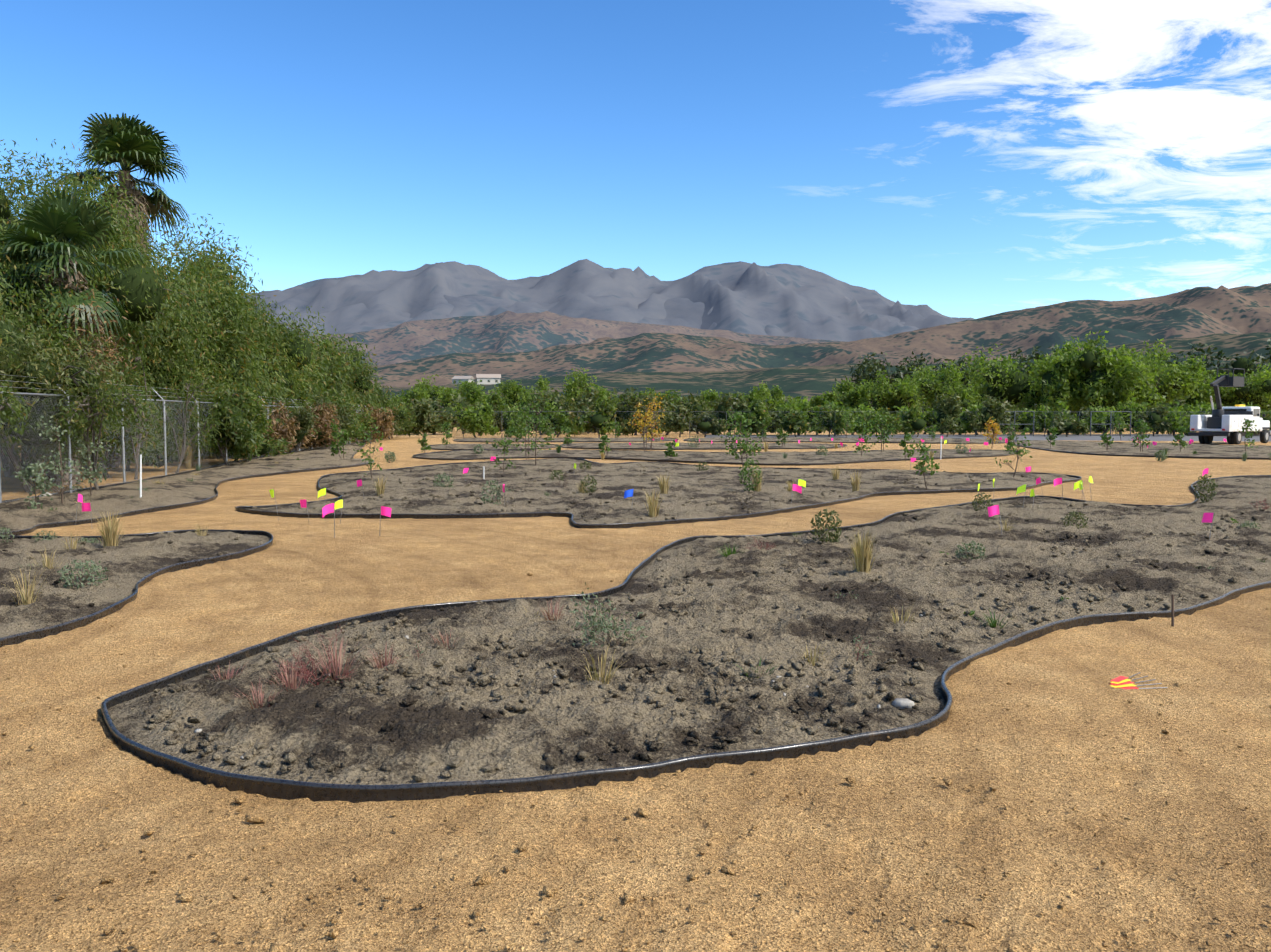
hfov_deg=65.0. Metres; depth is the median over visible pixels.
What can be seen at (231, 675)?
pink dry grass
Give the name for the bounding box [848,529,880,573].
straw grass clump
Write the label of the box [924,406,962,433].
green scrub
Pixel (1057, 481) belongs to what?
pink survey flag
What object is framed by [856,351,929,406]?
oak tree
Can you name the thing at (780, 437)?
sapling bed
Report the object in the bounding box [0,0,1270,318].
sky
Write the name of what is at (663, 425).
olive scrub
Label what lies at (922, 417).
green scrub
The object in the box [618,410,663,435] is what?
bush
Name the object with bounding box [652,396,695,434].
olive scrub
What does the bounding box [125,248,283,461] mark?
willow tree
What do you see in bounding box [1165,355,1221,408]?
riparian tree
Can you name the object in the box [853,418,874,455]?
sapling bed
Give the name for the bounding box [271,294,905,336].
mountain ridge
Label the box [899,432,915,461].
sapling bed
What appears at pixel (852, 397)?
riparian tree
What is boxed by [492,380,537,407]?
riparian tree
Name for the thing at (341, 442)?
tall sapling
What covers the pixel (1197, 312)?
hills
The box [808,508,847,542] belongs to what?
leafy shrub
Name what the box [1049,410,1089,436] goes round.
tree
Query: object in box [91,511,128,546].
straw grass clump
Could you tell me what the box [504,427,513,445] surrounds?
sapling bed
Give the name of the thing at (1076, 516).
green round shrub
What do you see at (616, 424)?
sapling bed
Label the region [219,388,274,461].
bush
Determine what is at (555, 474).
young box shrub
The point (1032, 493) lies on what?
lime survey flag
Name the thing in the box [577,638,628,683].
wispy grass
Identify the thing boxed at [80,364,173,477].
understorey shrub
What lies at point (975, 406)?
green scrub
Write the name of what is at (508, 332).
hills
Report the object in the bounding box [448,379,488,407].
riparian tree
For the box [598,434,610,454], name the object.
sapling bed
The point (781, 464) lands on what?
edging
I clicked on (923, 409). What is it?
green scrub
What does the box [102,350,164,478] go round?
young tree
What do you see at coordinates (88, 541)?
sage shrub
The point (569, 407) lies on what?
tree
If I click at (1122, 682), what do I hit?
dropped flag bundle
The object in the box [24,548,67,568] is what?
wispy grass
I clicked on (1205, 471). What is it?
pink survey flag
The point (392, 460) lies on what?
shrub bed
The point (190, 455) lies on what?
tall dry grass
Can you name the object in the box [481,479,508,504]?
young box shrub
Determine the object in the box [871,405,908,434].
green scrub
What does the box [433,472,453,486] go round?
sage shrub
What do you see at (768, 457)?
soil
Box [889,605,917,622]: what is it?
wispy grass
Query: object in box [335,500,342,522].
lime survey flag
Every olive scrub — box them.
[399,398,450,434]
[427,390,475,433]
[428,408,453,434]
[442,396,478,433]
[455,403,496,435]
[492,413,502,433]
[493,407,529,432]
[508,401,537,432]
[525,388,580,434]
[558,395,596,420]
[576,386,604,433]
[586,406,617,434]
[608,397,634,434]
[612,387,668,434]
[633,402,673,434]
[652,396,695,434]
[671,390,716,433]
[671,423,695,433]
[694,410,733,434]
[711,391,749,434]
[716,393,749,424]
[748,404,784,435]
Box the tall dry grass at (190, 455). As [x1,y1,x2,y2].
[180,437,196,468]
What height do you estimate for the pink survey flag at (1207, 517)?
0.494 m
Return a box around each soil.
[0,442,372,532]
[0,530,270,637]
[107,476,1270,784]
[250,458,1077,523]
[415,449,1013,463]
[430,443,556,448]
[456,437,675,441]
[561,442,844,448]
[686,437,1013,442]
[1014,440,1270,457]
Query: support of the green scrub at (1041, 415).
on the asphalt service road
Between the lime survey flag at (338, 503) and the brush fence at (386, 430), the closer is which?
the lime survey flag at (338, 503)
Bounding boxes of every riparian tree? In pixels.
[387,385,428,404]
[394,373,445,404]
[438,381,464,429]
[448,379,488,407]
[474,389,511,431]
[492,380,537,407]
[518,375,550,430]
[559,367,596,407]
[584,384,622,432]
[630,387,661,404]
[645,389,680,406]
[699,389,721,410]
[715,390,745,425]
[741,380,771,406]
[763,385,786,413]
[783,395,806,409]
[803,392,827,408]
[823,378,853,408]
[832,378,874,413]
[854,370,894,415]
[888,374,927,415]
[892,364,942,428]
[915,360,981,411]
[956,371,978,407]
[959,343,1048,411]
[972,383,1006,429]
[1028,351,1089,413]
[1041,336,1108,414]
[1064,330,1153,432]
[1109,344,1166,431]
[1130,352,1202,408]
[1142,338,1220,414]
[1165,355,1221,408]
[1188,380,1238,406]
[1209,363,1270,411]
[1214,372,1266,409]
[1245,365,1270,412]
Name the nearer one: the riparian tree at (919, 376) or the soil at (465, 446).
the soil at (465, 446)
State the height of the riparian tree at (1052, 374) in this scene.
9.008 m
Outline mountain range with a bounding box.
[242,259,973,341]
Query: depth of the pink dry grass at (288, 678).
5.65 m
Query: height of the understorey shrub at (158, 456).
3.235 m
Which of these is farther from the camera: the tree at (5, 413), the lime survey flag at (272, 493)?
the tree at (5, 413)
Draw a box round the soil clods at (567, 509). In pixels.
[252,459,1044,523]
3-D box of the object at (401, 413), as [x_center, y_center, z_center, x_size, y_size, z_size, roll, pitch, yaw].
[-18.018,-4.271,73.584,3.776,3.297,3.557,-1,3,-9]
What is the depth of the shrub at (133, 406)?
21.30 m
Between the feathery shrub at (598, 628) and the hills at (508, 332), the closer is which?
the feathery shrub at (598, 628)
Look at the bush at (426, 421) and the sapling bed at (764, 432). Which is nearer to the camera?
the sapling bed at (764, 432)
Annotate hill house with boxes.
[452,376,473,383]
[476,374,500,383]
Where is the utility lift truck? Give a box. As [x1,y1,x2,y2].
[1188,368,1270,443]
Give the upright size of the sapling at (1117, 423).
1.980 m
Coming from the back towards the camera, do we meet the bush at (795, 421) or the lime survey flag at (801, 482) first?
the bush at (795, 421)
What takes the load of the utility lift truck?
on the asphalt service road
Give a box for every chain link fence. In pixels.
[0,374,375,502]
[409,411,1243,437]
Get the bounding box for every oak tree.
[832,354,881,407]
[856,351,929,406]
[901,355,975,388]
[1001,348,1045,374]
[1022,342,1104,374]
[1163,355,1203,368]
[1176,343,1269,412]
[1221,349,1270,375]
[1257,338,1270,369]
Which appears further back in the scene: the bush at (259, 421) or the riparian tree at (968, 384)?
the riparian tree at (968, 384)
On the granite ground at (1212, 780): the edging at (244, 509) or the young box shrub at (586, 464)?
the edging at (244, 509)
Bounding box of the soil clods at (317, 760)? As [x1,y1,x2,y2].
[131,492,1270,781]
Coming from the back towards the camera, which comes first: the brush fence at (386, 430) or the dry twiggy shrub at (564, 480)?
the brush fence at (386, 430)
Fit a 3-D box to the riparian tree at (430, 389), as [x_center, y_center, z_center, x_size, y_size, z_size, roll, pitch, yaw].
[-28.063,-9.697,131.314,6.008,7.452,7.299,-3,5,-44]
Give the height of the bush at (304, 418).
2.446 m
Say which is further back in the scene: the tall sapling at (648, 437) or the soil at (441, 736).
the tall sapling at (648, 437)
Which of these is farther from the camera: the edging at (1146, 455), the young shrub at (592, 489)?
the edging at (1146, 455)
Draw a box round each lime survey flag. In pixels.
[269,489,278,519]
[318,488,325,498]
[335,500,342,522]
[798,479,805,486]
[1016,485,1026,504]
[1030,489,1034,501]
[1074,480,1082,489]
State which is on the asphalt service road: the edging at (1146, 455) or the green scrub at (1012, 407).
the green scrub at (1012, 407)
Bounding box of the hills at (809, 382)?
[379,332,1270,405]
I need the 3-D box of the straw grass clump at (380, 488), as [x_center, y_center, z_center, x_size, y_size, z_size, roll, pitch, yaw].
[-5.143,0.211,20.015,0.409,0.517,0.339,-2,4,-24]
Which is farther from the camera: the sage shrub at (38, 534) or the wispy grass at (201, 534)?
the wispy grass at (201, 534)
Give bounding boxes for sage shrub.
[0,527,19,544]
[30,529,57,542]
[57,559,108,588]
[78,538,100,543]
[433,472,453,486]
[955,540,986,558]
[1236,520,1260,528]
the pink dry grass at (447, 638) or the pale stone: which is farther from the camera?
the pink dry grass at (447, 638)
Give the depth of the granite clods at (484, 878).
3.46 m
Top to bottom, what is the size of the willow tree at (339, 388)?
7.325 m
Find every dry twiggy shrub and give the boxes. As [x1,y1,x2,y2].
[478,613,514,625]
[553,473,572,488]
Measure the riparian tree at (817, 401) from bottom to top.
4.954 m
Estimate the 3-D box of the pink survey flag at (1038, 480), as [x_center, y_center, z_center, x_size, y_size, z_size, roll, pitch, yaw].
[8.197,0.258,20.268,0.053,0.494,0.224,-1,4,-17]
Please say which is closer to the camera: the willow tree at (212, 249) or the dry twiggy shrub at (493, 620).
the dry twiggy shrub at (493, 620)
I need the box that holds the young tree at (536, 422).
[516,396,563,465]
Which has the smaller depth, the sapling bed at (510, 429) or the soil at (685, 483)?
the soil at (685, 483)
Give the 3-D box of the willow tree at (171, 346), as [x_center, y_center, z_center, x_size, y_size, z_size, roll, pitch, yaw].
[-16.686,-5.136,31.388,6.935,10.103,7.358,0,3,1]
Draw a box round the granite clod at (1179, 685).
[1174,683,1183,687]
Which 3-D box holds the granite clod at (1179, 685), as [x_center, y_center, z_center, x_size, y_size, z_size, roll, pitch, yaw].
[3.300,1.280,6.049,0.064,0.050,0.088,1,3,10]
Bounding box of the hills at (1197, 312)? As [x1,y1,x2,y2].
[362,283,1270,387]
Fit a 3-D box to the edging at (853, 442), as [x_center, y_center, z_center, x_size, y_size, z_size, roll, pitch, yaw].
[14.738,-2.512,70.034,22.880,0.122,13.886,1,4,16]
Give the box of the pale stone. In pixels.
[892,698,914,709]
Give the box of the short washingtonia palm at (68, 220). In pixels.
[0,185,145,485]
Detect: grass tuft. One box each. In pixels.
[193,463,202,470]
[714,543,741,556]
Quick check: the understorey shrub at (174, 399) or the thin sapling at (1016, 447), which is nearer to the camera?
the thin sapling at (1016, 447)
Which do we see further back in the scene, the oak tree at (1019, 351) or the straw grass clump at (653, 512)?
the oak tree at (1019, 351)
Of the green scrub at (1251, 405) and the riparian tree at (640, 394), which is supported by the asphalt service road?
the green scrub at (1251, 405)
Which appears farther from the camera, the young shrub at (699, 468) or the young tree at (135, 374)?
the young shrub at (699, 468)
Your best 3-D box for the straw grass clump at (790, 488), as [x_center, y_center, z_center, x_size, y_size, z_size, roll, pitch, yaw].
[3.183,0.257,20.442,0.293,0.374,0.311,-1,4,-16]
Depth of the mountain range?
6639.31 m
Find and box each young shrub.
[576,474,601,493]
[695,461,710,470]
[1187,474,1217,502]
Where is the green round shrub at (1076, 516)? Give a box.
[1058,510,1088,528]
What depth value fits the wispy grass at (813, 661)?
6.33 m
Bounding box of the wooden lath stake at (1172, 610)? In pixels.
[1171,595,1173,625]
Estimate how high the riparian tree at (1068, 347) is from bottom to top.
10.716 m
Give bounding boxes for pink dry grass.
[210,663,246,680]
[232,682,284,708]
[266,659,314,691]
[305,635,367,683]
[362,644,402,669]
[427,628,460,648]
[540,599,572,620]
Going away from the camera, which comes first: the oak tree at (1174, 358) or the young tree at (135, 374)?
the young tree at (135, 374)
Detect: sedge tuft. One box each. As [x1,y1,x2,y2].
[734,658,780,677]
[977,609,1009,628]
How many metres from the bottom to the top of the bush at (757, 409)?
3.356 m
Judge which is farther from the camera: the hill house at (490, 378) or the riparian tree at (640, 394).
the hill house at (490, 378)
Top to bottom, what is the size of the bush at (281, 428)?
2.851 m
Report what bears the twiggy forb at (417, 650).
on the soil at (441, 736)
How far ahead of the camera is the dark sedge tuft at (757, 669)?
6.05 m
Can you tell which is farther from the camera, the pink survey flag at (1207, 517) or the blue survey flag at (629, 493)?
the blue survey flag at (629, 493)
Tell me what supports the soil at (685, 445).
on the granite ground at (1212, 780)
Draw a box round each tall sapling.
[325,419,351,457]
[508,405,541,459]
[625,399,665,451]
[724,412,762,466]
[869,412,895,451]
[982,416,1001,448]
[1129,419,1150,451]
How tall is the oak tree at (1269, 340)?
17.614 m
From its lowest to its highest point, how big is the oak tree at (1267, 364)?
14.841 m
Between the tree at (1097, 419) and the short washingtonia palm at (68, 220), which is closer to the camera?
the short washingtonia palm at (68, 220)
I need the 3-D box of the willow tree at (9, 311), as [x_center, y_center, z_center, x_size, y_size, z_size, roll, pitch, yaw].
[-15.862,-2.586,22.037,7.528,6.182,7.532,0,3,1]
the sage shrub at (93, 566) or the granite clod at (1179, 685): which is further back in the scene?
the sage shrub at (93, 566)
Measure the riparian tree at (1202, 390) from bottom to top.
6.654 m
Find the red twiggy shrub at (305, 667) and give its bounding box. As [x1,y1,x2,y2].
[274,625,356,686]
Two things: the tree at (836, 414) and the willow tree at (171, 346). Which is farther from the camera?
the tree at (836, 414)
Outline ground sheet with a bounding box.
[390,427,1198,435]
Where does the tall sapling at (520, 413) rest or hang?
on the soil at (685, 483)
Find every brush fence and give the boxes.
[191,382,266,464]
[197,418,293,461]
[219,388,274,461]
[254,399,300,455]
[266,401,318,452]
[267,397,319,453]
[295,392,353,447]
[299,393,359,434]
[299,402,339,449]
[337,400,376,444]
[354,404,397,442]
[354,410,394,441]
[376,409,403,439]
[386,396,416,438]
[386,403,414,437]
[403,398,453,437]
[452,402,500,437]
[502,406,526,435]
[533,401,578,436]
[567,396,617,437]
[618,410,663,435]
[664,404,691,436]
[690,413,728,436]
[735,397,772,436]
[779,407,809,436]
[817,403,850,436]
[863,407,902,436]
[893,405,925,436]
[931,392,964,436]
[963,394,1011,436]
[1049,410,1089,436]
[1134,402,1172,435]
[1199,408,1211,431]
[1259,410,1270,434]
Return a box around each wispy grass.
[1,565,51,604]
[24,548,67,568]
[53,531,80,549]
[192,523,207,535]
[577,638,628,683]
[800,640,826,665]
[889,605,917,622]
[997,518,1016,530]
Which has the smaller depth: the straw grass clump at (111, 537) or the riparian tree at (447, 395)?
the straw grass clump at (111, 537)
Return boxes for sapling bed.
[418,432,430,452]
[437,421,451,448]
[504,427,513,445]
[542,428,553,442]
[560,426,573,451]
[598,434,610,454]
[611,421,621,439]
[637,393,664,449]
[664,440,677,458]
[717,406,751,452]
[757,419,767,439]
[776,428,788,446]
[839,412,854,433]
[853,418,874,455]
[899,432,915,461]
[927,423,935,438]
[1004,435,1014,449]
[1046,427,1058,448]
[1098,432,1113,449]
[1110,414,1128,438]
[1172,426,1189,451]
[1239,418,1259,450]
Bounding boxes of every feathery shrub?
[570,582,649,647]
[571,608,617,631]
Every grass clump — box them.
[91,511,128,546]
[371,476,386,495]
[555,444,562,452]
[575,481,585,492]
[642,487,663,516]
[656,471,670,493]
[751,468,762,491]
[762,441,770,451]
[784,480,795,491]
[830,465,841,479]
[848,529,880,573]
[849,471,863,491]
[1240,451,1247,460]
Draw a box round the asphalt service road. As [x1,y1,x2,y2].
[705,434,1270,441]
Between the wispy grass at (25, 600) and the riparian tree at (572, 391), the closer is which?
the wispy grass at (25, 600)
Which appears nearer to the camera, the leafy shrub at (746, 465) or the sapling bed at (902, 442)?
the leafy shrub at (746, 465)
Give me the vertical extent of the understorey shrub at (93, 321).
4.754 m
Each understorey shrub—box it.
[0,283,136,485]
[0,319,149,492]
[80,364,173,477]
[121,371,194,470]
[133,381,217,456]
[144,350,244,465]
[250,377,299,414]
[267,381,321,438]
[285,375,321,408]
[342,383,380,416]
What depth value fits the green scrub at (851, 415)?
87.41 m
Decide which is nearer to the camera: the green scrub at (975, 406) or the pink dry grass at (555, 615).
the pink dry grass at (555, 615)
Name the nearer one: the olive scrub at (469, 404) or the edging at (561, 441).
the edging at (561, 441)
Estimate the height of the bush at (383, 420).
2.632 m
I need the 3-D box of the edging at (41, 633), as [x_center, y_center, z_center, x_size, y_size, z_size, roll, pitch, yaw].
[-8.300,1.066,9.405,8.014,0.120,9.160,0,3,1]
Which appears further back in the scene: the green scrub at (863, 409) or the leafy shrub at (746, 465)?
the green scrub at (863, 409)
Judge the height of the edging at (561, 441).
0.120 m
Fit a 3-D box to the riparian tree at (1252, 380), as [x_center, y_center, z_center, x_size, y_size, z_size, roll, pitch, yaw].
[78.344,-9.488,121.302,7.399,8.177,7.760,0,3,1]
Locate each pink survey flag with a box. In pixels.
[75,494,82,524]
[82,503,91,523]
[300,499,308,520]
[322,503,334,537]
[357,479,363,496]
[379,506,391,535]
[791,484,801,502]
[988,505,1001,531]
[1025,466,1031,479]
[1036,477,1042,494]
[1054,478,1062,498]
[1202,468,1208,478]
[1202,513,1213,539]
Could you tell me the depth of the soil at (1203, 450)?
48.78 m
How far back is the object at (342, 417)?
49.53 m
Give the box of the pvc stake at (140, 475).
[140,455,141,496]
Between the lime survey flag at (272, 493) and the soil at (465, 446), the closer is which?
the lime survey flag at (272, 493)
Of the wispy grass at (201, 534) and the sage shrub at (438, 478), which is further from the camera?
the sage shrub at (438, 478)
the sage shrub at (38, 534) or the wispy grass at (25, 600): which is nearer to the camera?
the wispy grass at (25, 600)
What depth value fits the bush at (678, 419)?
80.60 m
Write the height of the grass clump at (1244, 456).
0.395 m
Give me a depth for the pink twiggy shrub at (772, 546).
11.51 m
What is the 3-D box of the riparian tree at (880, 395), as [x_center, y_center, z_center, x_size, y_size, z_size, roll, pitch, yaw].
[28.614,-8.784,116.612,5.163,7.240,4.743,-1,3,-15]
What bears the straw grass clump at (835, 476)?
on the soil at (685, 483)
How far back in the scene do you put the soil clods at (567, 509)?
20.29 m
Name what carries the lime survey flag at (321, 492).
on the soil at (685, 483)
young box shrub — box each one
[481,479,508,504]
[548,470,564,480]
[577,460,591,468]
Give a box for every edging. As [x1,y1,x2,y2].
[0,442,373,534]
[0,529,272,647]
[101,475,1270,802]
[235,458,1081,528]
[412,449,1017,465]
[426,443,558,450]
[453,438,678,442]
[561,443,846,449]
[683,437,1016,443]
[1012,440,1270,459]
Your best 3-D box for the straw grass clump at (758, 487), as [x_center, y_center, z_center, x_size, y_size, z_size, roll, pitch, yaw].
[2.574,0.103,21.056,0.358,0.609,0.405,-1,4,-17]
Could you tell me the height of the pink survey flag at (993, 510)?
0.569 m
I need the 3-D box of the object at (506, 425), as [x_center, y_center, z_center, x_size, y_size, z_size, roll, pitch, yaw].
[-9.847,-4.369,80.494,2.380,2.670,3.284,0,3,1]
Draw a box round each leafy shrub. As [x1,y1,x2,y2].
[734,458,771,490]
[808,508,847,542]
[971,492,996,510]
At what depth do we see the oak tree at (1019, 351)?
197.86 m
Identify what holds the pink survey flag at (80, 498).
on the soil at (16, 515)
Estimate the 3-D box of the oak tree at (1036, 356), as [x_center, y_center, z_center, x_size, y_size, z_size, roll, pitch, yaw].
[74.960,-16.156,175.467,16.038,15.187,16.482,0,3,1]
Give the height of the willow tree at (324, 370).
7.344 m
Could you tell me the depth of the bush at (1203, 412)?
86.57 m
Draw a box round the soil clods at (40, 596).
[2,532,240,614]
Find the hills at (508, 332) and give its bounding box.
[301,311,844,365]
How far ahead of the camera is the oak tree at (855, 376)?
226.70 m
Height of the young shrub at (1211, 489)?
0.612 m
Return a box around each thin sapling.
[352,420,387,479]
[913,439,939,489]
[995,424,1032,476]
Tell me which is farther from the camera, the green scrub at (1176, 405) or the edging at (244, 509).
the green scrub at (1176, 405)
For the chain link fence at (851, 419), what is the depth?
84.15 m
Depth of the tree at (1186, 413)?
86.96 m
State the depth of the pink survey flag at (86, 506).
14.59 m
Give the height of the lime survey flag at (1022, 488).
0.550 m
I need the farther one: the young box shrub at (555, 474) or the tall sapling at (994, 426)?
the tall sapling at (994, 426)
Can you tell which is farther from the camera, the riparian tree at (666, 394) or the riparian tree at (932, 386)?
the riparian tree at (666, 394)
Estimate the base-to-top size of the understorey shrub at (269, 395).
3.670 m
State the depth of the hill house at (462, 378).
497.61 m
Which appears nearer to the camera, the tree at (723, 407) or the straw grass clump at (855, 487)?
the straw grass clump at (855, 487)
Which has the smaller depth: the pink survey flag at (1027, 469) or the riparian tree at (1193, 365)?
the pink survey flag at (1027, 469)
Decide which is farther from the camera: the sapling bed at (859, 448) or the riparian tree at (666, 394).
the riparian tree at (666, 394)
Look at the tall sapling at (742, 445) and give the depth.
31.26 m
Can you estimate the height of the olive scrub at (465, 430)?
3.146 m
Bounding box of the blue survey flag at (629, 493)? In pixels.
[624,489,633,503]
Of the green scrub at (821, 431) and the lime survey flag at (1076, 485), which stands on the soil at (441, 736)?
the lime survey flag at (1076, 485)
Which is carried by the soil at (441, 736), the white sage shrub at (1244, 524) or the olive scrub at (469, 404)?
the white sage shrub at (1244, 524)
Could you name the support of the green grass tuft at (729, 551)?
on the soil at (441, 736)
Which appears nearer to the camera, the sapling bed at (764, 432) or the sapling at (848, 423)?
the sapling bed at (764, 432)
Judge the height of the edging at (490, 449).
0.119 m
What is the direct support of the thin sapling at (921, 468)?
on the soil at (685, 483)
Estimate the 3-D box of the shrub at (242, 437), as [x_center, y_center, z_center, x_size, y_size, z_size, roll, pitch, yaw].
[-12.919,-1.595,31.881,2.148,2.881,2.430,0,3,1]
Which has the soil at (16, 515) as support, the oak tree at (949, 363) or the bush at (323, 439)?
the bush at (323, 439)
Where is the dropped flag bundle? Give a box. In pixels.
[1109,672,1166,688]
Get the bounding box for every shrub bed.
[384,451,397,462]
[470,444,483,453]
[687,434,703,447]
[816,445,827,454]
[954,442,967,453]
[1153,450,1166,461]
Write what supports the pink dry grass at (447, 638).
on the soil at (441, 736)
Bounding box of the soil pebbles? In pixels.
[195,516,1213,758]
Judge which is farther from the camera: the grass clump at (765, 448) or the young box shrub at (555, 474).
the grass clump at (765, 448)
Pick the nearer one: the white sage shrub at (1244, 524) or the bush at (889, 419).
the white sage shrub at (1244, 524)
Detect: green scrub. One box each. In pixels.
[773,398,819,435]
[804,407,826,434]
[808,400,860,435]
[843,402,872,434]
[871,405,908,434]
[898,401,936,433]
[898,411,926,432]
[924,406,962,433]
[933,407,976,434]
[963,403,992,434]
[992,397,1023,434]
[1008,407,1036,432]
[1018,403,1052,433]
[1024,405,1052,434]
[1042,399,1086,434]
[1063,407,1114,434]
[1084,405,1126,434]
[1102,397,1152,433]
[1144,398,1186,433]
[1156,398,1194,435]
[1171,400,1213,423]
[1189,404,1226,431]
[1242,402,1269,413]
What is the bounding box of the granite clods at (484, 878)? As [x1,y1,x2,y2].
[0,524,1270,951]
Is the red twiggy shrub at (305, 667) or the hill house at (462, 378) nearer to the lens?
the red twiggy shrub at (305, 667)
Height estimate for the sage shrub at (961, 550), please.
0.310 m
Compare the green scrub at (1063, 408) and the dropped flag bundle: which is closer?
the dropped flag bundle
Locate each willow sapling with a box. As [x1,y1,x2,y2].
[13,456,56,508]
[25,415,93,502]
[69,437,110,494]
[493,438,514,471]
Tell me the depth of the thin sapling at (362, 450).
24.67 m
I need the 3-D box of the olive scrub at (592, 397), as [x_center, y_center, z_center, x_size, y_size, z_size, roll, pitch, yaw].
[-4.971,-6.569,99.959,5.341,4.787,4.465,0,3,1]
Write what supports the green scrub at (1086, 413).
on the asphalt service road
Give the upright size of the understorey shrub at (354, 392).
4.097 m
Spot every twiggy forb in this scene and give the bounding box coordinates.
[397,641,426,661]
[834,590,859,598]
[853,635,877,659]
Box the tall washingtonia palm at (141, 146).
[48,112,192,375]
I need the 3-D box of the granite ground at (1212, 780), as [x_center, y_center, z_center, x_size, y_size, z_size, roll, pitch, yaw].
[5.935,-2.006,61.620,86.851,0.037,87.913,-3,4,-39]
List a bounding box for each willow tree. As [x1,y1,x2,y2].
[0,137,233,476]
[0,194,48,483]
[0,232,122,461]
[12,152,238,467]
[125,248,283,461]
[128,214,296,455]
[241,292,335,409]
[260,317,337,402]
[305,324,361,403]
[309,335,392,412]
[355,373,398,410]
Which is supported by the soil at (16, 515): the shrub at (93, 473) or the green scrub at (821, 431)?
the shrub at (93, 473)
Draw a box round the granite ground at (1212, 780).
[0,436,1270,951]
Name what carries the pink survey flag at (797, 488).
on the soil at (685, 483)
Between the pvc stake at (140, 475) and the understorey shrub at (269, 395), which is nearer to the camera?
the pvc stake at (140, 475)
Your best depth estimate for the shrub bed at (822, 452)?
40.44 m
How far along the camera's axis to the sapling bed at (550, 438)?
62.64 m
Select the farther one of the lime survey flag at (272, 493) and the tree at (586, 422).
the tree at (586, 422)
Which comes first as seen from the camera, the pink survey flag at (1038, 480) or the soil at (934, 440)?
the pink survey flag at (1038, 480)
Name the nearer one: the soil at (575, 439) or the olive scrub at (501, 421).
the soil at (575, 439)
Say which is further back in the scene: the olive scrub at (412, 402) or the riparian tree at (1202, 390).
the riparian tree at (1202, 390)
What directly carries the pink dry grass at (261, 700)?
on the soil at (441, 736)
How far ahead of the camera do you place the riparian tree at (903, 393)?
114.08 m

